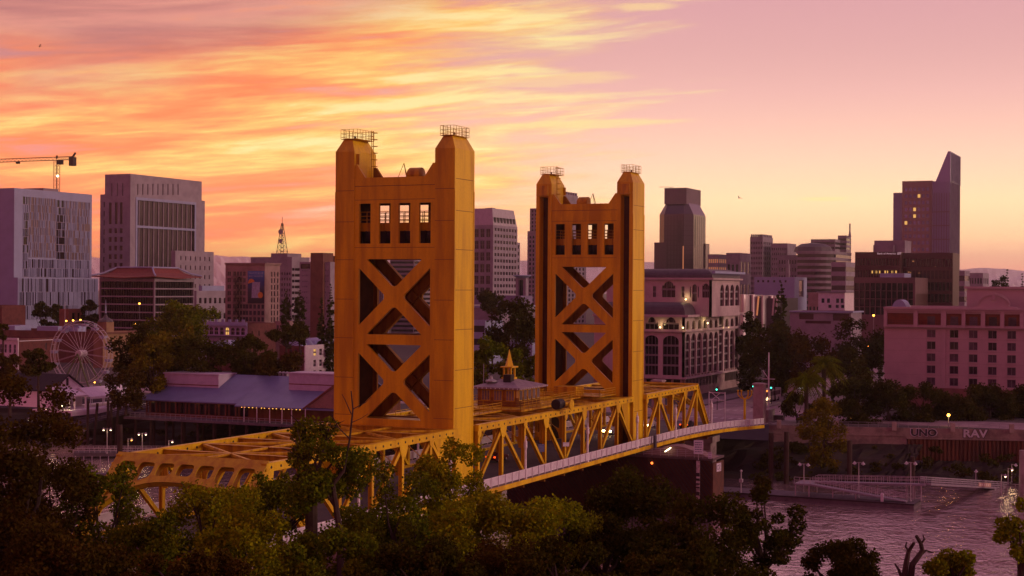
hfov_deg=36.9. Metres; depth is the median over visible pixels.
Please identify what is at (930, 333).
window
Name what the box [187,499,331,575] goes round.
broadleaf tree
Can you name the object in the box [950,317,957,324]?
balcony door
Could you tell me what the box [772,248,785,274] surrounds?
window
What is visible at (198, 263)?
wing
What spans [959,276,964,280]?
window
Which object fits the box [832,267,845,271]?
window
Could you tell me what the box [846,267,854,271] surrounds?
window
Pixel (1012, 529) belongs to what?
broadleaf tree
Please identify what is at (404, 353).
city ground
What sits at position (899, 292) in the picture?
window
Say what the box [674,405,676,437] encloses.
bridge lamp
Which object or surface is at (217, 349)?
broadleaf tree
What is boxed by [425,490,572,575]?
broadleaf tree
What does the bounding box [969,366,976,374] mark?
window
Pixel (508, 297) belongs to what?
violet hall
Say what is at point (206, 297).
office
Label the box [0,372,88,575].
broadleaf tree
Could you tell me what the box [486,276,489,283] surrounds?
window
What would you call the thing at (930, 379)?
window
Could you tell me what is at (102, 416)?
boardwalk
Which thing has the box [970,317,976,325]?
balcony door
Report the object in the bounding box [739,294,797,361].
metal hall
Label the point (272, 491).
broadleaf tree
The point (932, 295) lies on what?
window
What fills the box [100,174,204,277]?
courthouse tower
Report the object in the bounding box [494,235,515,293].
window
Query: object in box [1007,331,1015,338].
window
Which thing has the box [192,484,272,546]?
broadleaf tree
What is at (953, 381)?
window
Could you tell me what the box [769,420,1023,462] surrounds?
quay wall
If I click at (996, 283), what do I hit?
broadleaf tree
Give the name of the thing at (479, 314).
mauve terrace
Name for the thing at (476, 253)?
window
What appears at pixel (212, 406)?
window
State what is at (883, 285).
window
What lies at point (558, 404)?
warning horn
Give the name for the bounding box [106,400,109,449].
mooring pile
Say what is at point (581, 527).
broadleaf tree
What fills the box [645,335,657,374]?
window
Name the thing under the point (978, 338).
riverside hotel
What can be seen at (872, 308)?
window
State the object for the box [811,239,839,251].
office block
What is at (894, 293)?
window
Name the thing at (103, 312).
window
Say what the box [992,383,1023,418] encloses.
broadleaf tree
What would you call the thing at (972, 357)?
window
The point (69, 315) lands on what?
brick block
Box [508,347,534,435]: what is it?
broadleaf tree
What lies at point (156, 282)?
window
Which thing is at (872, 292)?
window
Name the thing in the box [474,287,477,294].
window
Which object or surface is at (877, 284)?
window
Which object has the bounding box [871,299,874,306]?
window
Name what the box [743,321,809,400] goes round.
broadleaf tree
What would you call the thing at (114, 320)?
window
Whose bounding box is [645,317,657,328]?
window
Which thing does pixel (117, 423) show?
mooring pile
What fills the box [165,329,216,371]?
broadleaf tree
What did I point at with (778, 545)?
broadleaf tree
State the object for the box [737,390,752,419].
golden lamp
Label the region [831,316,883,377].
broadleaf tree
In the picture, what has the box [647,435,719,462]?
bridge pier
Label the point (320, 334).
conifer tree
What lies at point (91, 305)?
broadleaf tree
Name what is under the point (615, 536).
broadleaf tree
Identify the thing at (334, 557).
bridge pier
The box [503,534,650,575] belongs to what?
broadleaf tree
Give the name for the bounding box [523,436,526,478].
bridge lamp
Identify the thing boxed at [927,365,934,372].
window
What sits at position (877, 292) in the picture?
window
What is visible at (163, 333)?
broadleaf tree
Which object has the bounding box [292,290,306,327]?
conifer tree
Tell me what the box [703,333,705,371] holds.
window
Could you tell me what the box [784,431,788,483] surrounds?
mooring pile
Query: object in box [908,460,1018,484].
river bank
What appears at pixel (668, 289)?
window
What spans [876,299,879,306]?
window
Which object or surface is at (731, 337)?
window
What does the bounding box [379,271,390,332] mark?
finned office
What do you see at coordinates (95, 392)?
marquee
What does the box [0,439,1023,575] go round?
river
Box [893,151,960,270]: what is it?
pointed tower
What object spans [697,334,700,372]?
window
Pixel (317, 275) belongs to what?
white slab
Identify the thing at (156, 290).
window
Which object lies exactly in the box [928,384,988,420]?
broadleaf tree
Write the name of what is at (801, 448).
bank scrub
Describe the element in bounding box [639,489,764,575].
broadleaf tree
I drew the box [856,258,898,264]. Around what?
window
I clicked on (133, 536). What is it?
broadleaf tree
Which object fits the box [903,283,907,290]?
window
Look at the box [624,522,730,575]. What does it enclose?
broadleaf tree
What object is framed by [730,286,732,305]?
window
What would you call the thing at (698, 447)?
sign
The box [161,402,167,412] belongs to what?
window
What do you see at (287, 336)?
broadleaf tree
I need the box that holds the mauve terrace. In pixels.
[474,304,534,340]
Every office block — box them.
[91,267,201,349]
[708,254,725,269]
[726,253,750,293]
[750,234,795,293]
[777,255,797,276]
[808,292,817,309]
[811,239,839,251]
[831,262,854,291]
[838,224,850,261]
[959,271,969,305]
[970,273,988,286]
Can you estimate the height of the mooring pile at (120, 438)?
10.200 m
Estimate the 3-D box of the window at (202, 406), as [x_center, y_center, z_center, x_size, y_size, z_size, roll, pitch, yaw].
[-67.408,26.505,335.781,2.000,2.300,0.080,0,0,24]
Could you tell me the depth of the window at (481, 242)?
881.67 m
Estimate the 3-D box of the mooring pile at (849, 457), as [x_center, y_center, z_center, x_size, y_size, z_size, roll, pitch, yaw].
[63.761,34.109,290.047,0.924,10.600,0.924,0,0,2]
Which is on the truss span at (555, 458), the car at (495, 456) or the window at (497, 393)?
the car at (495, 456)
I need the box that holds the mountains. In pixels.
[92,255,1023,293]
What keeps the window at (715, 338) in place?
in the arcaded office
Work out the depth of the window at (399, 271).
936.82 m
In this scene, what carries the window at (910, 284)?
in the colonnade block at (873, 296)
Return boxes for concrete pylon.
[651,379,674,418]
[752,383,774,422]
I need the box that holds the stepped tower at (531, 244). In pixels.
[527,192,585,323]
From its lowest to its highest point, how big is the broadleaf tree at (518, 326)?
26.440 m
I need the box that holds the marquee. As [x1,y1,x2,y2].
[76,385,125,406]
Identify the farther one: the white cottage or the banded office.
the banded office
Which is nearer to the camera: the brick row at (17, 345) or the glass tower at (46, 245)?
the brick row at (17, 345)
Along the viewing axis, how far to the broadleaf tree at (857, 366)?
360.01 m
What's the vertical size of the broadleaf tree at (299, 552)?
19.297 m
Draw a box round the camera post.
[739,470,742,492]
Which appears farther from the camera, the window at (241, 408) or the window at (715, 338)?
the window at (715, 338)
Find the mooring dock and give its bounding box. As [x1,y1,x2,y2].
[73,446,161,476]
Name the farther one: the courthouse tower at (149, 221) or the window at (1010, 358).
the courthouse tower at (149, 221)
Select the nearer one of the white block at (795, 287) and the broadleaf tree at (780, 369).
the broadleaf tree at (780, 369)
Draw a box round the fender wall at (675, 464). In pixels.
[506,444,723,517]
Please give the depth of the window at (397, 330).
937.05 m
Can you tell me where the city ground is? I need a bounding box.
[18,290,1023,429]
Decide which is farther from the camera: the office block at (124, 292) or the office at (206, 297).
the office at (206, 297)
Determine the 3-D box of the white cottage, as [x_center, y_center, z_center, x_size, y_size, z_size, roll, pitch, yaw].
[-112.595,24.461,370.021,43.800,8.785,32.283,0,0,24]
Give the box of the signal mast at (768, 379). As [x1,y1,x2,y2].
[763,352,768,408]
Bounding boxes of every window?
[103,281,151,287]
[103,289,151,295]
[103,297,151,303]
[103,305,151,311]
[103,312,151,319]
[109,202,111,223]
[114,320,151,326]
[115,202,117,223]
[120,202,122,223]
[137,200,192,266]
[151,402,158,411]
[156,282,190,287]
[156,290,190,295]
[156,297,190,303]
[156,305,164,311]
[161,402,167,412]
[170,402,177,412]
[180,403,187,413]
[190,403,197,413]
[200,404,207,414]
[210,404,217,414]
[220,405,227,415]
[230,405,237,415]
[240,407,247,416]
[301,264,309,268]
[391,261,412,263]
[391,329,412,331]
[393,266,412,267]
[393,325,412,326]
[397,270,410,272]
[397,320,409,322]
[474,252,478,260]
[474,264,477,271]
[474,276,477,283]
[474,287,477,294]
[474,326,483,331]
[475,229,478,236]
[475,241,478,248]
[480,229,483,236]
[480,241,483,248]
[480,252,483,260]
[480,264,483,271]
[480,276,483,283]
[481,389,489,399]
[486,229,489,236]
[486,241,489,248]
[486,252,489,260]
[486,264,489,271]
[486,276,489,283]
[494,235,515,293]
[494,390,501,400]
[506,390,514,400]
[519,390,521,400]
[520,280,522,295]
[523,389,526,399]
[527,389,530,399]
[529,236,583,317]
[532,388,534,398]
[536,387,539,397]
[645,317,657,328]
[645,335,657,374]
[653,286,655,296]
[662,281,674,296]
[663,317,678,329]
[663,336,678,374]
[685,335,688,374]
[691,335,694,373]
[693,284,696,301]
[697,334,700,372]
[703,284,708,297]
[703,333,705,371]
[708,333,711,370]
[714,332,716,369]
[719,316,721,370]
[720,286,722,305]
[724,332,727,368]
[725,286,727,305]
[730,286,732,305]
[730,331,732,367]
[735,286,737,305]
[735,317,736,366]
[751,242,761,293]
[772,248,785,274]
[779,268,795,276]
[799,280,802,296]
[799,313,813,318]
[806,321,830,323]
[811,242,834,243]
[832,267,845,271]
[832,276,845,280]
[832,285,844,289]
[833,314,848,320]
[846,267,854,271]
[846,276,853,280]
[846,285,853,289]
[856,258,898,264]
[856,270,898,276]
[865,283,869,289]
[865,291,869,298]
[865,299,869,306]
[871,283,874,290]
[871,291,874,298]
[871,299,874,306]
[871,307,874,314]
[876,283,879,290]
[876,291,879,298]
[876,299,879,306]
[876,307,879,314]
[881,283,885,290]
[881,291,885,298]
[881,299,885,306]
[887,283,890,290]
[887,291,890,298]
[892,283,896,290]
[892,291,896,298]
[898,283,901,290]
[898,291,901,298]
[903,259,951,266]
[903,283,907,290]
[903,291,906,298]
[904,271,951,278]
[909,283,912,290]
[909,291,912,298]
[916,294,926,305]
[927,330,935,337]
[927,341,934,348]
[927,353,934,360]
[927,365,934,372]
[927,377,934,384]
[928,282,951,290]
[928,294,951,301]
[950,330,957,337]
[950,342,957,349]
[950,354,957,361]
[950,366,957,373]
[950,378,957,385]
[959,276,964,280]
[969,330,977,337]
[969,342,976,349]
[969,354,976,361]
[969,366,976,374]
[969,379,976,386]
[988,331,996,338]
[988,343,996,350]
[988,355,996,362]
[988,367,996,374]
[988,379,995,386]
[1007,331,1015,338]
[1007,343,1015,350]
[1007,355,1015,362]
[1007,367,1015,375]
[1007,380,1015,387]
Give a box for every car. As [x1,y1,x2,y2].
[485,451,507,461]
[602,425,614,434]
[643,419,655,426]
[679,420,693,427]
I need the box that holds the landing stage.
[724,474,926,508]
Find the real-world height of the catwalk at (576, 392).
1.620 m
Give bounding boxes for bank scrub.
[104,421,1018,484]
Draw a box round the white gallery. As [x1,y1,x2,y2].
[817,291,853,310]
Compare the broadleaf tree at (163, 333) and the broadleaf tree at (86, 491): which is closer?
the broadleaf tree at (86, 491)
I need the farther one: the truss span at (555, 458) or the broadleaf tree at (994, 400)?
the broadleaf tree at (994, 400)
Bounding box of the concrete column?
[1019,450,1023,494]
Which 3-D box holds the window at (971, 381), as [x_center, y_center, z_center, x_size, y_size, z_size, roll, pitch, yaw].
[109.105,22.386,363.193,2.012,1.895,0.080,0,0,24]
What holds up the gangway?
on the river
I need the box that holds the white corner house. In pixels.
[279,340,331,371]
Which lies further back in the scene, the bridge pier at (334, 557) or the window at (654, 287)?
the window at (654, 287)
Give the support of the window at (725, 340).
in the arcaded office
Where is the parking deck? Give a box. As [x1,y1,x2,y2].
[474,320,502,363]
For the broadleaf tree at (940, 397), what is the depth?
330.25 m
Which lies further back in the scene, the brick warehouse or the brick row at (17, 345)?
the brick warehouse
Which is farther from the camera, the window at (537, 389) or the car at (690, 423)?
the car at (690, 423)
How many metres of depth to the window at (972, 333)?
363.12 m
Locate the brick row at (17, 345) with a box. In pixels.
[0,336,57,369]
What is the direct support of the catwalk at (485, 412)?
on the truss span at (555, 458)
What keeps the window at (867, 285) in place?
in the colonnade block at (873, 296)
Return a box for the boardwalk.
[5,401,148,430]
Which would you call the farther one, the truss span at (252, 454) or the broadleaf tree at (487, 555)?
the truss span at (252, 454)
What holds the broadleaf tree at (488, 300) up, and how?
on the city ground
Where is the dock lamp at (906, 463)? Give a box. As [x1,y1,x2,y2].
[904,461,916,500]
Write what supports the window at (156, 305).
in the office block at (124, 292)
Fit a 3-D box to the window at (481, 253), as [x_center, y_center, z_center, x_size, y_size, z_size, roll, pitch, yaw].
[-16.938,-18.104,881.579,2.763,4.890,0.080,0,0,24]
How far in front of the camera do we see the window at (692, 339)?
405.59 m
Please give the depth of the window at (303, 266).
655.76 m
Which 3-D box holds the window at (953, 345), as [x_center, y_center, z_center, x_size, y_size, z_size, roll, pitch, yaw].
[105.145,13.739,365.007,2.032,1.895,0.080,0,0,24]
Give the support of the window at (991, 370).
in the riverside hotel at (978, 338)
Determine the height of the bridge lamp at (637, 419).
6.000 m
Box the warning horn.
[551,398,573,410]
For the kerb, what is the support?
on the city ground
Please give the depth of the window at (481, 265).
881.67 m
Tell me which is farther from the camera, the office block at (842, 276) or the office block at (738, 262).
the office block at (738, 262)
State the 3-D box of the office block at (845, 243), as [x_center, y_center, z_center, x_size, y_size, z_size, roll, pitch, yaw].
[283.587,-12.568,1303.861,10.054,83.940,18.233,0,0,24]
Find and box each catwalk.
[395,402,501,415]
[540,385,615,400]
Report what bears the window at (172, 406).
in the riverfront restaurant
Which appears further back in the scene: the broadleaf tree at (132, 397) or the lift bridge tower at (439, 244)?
the broadleaf tree at (132, 397)
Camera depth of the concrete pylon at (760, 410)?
321.52 m
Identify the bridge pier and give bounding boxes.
[325,519,495,567]
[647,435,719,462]
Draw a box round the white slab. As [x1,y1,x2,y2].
[299,253,334,339]
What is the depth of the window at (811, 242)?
1282.04 m
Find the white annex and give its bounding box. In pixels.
[509,339,534,369]
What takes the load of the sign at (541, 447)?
attached to the truss span at (555, 458)
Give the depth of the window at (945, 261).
593.45 m
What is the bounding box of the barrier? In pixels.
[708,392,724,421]
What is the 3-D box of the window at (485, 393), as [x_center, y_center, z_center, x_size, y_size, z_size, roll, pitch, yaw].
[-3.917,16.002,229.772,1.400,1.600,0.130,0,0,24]
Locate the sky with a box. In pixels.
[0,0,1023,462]
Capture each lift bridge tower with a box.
[334,125,498,522]
[515,164,662,448]
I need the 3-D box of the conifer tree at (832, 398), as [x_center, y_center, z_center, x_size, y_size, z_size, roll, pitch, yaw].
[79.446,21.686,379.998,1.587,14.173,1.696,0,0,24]
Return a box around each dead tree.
[297,391,370,575]
[894,535,932,575]
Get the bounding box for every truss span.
[70,423,475,567]
[374,395,649,493]
[533,382,722,450]
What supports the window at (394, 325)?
in the banded office
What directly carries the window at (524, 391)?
in the operator cabin
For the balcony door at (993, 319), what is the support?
in the riverside hotel at (978, 338)
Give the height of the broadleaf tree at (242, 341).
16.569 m
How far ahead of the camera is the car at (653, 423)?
293.68 m
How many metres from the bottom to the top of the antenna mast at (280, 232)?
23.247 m
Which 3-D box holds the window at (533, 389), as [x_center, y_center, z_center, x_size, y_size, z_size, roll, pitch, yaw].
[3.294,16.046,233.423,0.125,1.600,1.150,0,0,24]
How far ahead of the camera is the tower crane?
881.82 m
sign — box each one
[538,444,544,451]
[694,440,702,459]
[716,463,720,471]
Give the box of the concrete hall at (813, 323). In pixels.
[789,310,863,373]
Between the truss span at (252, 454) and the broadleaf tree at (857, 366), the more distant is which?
the broadleaf tree at (857, 366)
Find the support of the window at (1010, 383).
in the riverside hotel at (978, 338)
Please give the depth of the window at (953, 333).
365.03 m
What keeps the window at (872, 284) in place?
in the colonnade block at (873, 296)
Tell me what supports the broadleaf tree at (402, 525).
on the bank
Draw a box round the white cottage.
[0,372,148,415]
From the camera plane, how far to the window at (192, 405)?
336.98 m
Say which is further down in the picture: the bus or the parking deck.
the bus
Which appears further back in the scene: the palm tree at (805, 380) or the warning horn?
the palm tree at (805, 380)
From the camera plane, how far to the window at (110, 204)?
866.84 m
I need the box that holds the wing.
[171,251,213,290]
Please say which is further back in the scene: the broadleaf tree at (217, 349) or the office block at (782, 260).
the office block at (782, 260)
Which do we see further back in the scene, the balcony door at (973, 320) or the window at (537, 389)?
the balcony door at (973, 320)
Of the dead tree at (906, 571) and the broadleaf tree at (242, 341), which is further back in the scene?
the broadleaf tree at (242, 341)
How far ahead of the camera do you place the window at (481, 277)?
881.67 m
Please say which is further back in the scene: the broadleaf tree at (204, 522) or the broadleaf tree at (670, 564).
the broadleaf tree at (204, 522)
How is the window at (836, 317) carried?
in the concrete hall at (813, 323)
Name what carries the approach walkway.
attached to the truss span at (656, 392)
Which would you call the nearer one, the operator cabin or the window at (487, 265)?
the operator cabin
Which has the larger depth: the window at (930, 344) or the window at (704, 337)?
the window at (704, 337)
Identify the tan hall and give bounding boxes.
[92,303,136,367]
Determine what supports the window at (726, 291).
in the arcaded office
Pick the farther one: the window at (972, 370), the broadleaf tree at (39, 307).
the broadleaf tree at (39, 307)
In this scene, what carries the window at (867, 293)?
in the colonnade block at (873, 296)
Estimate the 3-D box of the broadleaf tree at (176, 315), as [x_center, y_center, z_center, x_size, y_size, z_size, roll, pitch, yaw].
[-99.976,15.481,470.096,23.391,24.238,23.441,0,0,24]
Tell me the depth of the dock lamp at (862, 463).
266.90 m
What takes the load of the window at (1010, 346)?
in the riverside hotel at (978, 338)
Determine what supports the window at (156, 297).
in the office block at (124, 292)
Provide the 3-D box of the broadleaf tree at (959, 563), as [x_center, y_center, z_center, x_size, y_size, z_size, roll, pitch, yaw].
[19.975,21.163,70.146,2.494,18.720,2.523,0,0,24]
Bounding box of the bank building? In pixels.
[855,240,958,305]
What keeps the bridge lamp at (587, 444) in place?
on the truss span at (555, 458)
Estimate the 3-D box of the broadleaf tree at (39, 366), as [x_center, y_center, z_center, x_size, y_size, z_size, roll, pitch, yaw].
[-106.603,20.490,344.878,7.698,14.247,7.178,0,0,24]
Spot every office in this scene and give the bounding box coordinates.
[194,286,224,321]
[251,253,308,320]
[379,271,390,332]
[390,260,429,332]
[474,208,519,295]
[592,269,744,396]
[794,243,851,309]
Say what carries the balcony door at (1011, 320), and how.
in the riverside hotel at (978, 338)
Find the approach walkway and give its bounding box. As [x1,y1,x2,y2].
[718,418,763,431]
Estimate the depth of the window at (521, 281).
807.39 m
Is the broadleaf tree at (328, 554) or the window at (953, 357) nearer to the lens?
the broadleaf tree at (328, 554)
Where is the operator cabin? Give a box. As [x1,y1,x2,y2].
[473,349,569,411]
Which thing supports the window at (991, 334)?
in the riverside hotel at (978, 338)
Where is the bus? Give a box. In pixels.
[766,387,780,401]
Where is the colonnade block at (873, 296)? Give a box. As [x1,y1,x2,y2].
[854,273,927,364]
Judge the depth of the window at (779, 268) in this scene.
1052.52 m
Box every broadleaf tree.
[0,323,8,365]
[0,353,32,415]
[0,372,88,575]
[0,514,143,575]
[4,457,100,541]
[21,348,56,410]
[31,301,51,325]
[46,304,62,325]
[54,461,147,550]
[80,299,98,328]
[103,366,146,414]
[105,320,159,408]
[108,509,194,575]
[119,548,251,575]
[128,333,174,395]
[140,323,193,370]
[145,299,220,342]
[146,479,275,560]
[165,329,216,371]
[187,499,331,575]
[192,338,255,374]
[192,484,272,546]
[228,336,277,374]
[231,333,262,355]
[251,471,304,544]
[253,351,304,375]
[264,326,307,352]
[275,523,400,575]
[280,414,384,552]
[289,321,309,370]
[318,501,401,575]
[332,460,452,551]
[366,532,487,575]
[398,505,478,575]
[405,436,492,521]
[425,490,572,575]
[446,536,536,575]
[474,334,509,435]
[476,289,505,362]
[483,296,534,373]
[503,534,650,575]
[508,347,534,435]
[524,495,603,575]
[558,509,644,575]
[579,461,710,575]
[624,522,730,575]
[635,539,776,575]
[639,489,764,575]
[735,311,768,375]
[736,354,772,390]
[736,474,807,570]
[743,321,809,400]
[778,390,814,422]
[786,328,837,389]
[795,396,851,468]
[800,536,882,575]
[826,347,870,398]
[830,371,883,423]
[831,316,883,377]
[860,378,911,420]
[901,381,951,441]
[920,547,978,575]
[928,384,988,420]
[963,382,1022,420]
[990,275,1007,286]
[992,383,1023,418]
[992,496,1023,575]
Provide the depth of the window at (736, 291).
427.23 m
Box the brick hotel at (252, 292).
[224,263,281,322]
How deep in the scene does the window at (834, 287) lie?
877.06 m
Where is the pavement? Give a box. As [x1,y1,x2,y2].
[647,374,866,425]
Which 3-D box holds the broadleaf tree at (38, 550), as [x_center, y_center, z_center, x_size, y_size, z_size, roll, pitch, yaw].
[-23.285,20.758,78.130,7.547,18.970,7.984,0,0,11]
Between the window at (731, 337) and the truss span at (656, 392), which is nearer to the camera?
the truss span at (656, 392)
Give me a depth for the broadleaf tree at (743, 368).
419.31 m
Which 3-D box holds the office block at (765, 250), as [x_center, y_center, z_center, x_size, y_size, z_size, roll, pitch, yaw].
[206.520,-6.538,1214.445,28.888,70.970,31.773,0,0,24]
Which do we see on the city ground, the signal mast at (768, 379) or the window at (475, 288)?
the signal mast at (768, 379)
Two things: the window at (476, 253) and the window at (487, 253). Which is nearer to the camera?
the window at (487, 253)
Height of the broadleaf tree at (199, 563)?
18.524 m
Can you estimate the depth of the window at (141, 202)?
886.96 m
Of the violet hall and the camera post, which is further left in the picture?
the violet hall
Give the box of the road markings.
[681,397,812,419]
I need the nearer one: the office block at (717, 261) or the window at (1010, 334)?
the window at (1010, 334)
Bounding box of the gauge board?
[696,461,699,517]
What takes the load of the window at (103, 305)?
in the office block at (124, 292)
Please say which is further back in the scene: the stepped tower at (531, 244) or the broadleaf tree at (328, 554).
the stepped tower at (531, 244)
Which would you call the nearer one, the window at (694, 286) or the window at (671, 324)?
the window at (671, 324)
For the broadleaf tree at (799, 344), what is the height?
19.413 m
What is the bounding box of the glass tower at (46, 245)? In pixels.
[0,188,97,327]
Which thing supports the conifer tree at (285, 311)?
on the city ground
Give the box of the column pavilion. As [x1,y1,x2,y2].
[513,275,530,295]
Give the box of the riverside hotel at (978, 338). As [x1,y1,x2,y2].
[883,286,1023,406]
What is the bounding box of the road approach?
[655,420,714,427]
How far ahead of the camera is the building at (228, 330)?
570.95 m
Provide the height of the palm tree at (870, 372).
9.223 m
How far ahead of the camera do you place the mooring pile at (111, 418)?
340.27 m
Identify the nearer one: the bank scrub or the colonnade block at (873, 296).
the bank scrub
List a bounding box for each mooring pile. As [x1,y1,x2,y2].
[86,401,88,449]
[92,403,98,449]
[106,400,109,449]
[110,403,112,449]
[114,408,118,449]
[117,425,122,453]
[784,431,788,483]
[847,440,851,485]
[910,456,914,482]
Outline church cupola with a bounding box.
[786,260,789,276]
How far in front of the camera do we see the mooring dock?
328.56 m
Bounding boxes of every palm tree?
[783,372,831,424]
[800,356,849,398]
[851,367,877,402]
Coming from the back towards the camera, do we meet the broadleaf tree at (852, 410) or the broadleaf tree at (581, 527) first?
the broadleaf tree at (852, 410)
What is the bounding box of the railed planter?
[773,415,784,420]
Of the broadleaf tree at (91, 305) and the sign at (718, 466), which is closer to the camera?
the sign at (718, 466)
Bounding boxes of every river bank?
[0,408,922,482]
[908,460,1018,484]
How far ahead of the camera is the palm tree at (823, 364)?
321.33 m
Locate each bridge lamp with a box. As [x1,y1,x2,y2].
[416,443,419,458]
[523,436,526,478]
[586,422,588,461]
[636,412,638,447]
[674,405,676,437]
[710,399,712,430]
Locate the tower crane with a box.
[0,152,76,191]
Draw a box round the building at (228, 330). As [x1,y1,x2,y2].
[198,319,275,359]
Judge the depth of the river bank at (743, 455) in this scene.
312.00 m
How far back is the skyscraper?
1234.40 m
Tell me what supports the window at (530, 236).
in the stepped tower at (531, 244)
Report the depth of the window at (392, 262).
937.16 m
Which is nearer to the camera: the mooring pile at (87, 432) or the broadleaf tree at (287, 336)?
the mooring pile at (87, 432)
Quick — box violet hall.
[474,295,532,304]
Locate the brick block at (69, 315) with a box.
[59,309,82,325]
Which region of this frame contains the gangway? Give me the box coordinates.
[920,476,1010,488]
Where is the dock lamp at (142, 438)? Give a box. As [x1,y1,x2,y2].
[137,432,147,449]
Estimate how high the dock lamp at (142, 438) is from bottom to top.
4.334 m
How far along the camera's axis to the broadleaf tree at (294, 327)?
428.70 m
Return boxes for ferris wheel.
[50,320,112,386]
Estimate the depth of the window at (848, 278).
885.66 m
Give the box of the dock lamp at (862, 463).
[852,461,864,497]
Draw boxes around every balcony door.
[927,316,934,324]
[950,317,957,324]
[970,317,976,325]
[989,317,996,325]
[1008,317,1015,325]
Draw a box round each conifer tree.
[280,291,292,341]
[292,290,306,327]
[316,297,328,371]
[323,284,333,371]
[766,282,794,395]
[830,347,834,402]
[876,336,884,410]
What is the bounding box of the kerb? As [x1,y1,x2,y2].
[751,375,883,423]
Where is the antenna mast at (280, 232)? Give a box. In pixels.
[276,217,287,252]
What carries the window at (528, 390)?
in the operator cabin
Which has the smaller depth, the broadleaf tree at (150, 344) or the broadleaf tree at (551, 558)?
the broadleaf tree at (551, 558)
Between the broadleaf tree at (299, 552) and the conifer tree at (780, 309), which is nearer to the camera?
the broadleaf tree at (299, 552)
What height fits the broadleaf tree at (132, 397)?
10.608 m
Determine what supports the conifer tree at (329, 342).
on the city ground
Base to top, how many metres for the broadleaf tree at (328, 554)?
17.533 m
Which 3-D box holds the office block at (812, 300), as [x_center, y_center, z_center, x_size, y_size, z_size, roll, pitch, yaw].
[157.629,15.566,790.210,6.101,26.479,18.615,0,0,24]
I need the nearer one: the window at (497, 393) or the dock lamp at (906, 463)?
the window at (497, 393)
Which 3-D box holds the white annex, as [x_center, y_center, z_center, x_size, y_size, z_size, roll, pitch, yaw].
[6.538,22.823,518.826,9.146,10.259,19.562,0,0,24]
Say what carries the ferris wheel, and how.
on the city ground
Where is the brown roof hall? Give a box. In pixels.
[3,325,136,362]
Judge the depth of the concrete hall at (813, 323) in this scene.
509.22 m
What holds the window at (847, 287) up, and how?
in the office block at (842, 276)
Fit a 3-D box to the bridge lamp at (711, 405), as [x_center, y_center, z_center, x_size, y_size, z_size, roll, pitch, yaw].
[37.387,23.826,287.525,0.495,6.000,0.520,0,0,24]
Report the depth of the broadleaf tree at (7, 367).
327.90 m
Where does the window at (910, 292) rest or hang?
in the colonnade block at (873, 296)
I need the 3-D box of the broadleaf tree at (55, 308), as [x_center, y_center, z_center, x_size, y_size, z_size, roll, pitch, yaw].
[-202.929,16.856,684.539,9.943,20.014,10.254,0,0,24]
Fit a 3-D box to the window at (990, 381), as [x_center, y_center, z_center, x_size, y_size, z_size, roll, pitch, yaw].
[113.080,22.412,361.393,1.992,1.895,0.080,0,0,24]
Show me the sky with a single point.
(813, 114)
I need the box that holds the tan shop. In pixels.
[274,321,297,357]
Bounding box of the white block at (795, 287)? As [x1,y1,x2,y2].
[754,277,806,309]
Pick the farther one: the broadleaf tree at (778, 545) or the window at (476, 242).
the window at (476, 242)
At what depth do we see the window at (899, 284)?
569.67 m
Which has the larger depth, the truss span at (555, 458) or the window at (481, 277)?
the window at (481, 277)
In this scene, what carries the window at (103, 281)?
in the office block at (124, 292)
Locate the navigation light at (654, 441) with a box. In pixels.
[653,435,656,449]
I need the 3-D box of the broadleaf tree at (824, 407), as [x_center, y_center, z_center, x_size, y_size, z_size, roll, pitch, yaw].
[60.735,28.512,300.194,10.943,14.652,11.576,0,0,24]
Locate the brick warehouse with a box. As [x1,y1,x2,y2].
[0,305,25,327]
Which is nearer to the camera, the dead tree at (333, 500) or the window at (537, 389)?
the dead tree at (333, 500)
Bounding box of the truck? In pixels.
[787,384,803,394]
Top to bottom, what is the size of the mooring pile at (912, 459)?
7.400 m
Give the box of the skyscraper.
[654,188,708,268]
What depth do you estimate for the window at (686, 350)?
400.96 m
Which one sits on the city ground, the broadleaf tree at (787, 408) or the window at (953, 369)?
the broadleaf tree at (787, 408)
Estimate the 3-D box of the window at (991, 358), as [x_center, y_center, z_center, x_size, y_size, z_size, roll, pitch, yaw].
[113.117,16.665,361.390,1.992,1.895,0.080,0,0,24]
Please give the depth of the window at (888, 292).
571.20 m
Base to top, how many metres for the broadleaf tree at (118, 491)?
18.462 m
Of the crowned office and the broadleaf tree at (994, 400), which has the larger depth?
the crowned office
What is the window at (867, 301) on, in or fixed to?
in the colonnade block at (873, 296)
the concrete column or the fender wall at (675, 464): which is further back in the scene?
the concrete column
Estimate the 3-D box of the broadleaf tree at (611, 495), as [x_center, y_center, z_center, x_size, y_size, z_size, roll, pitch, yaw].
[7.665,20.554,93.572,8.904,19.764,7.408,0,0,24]
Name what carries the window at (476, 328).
in the parking deck
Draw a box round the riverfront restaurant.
[124,371,402,449]

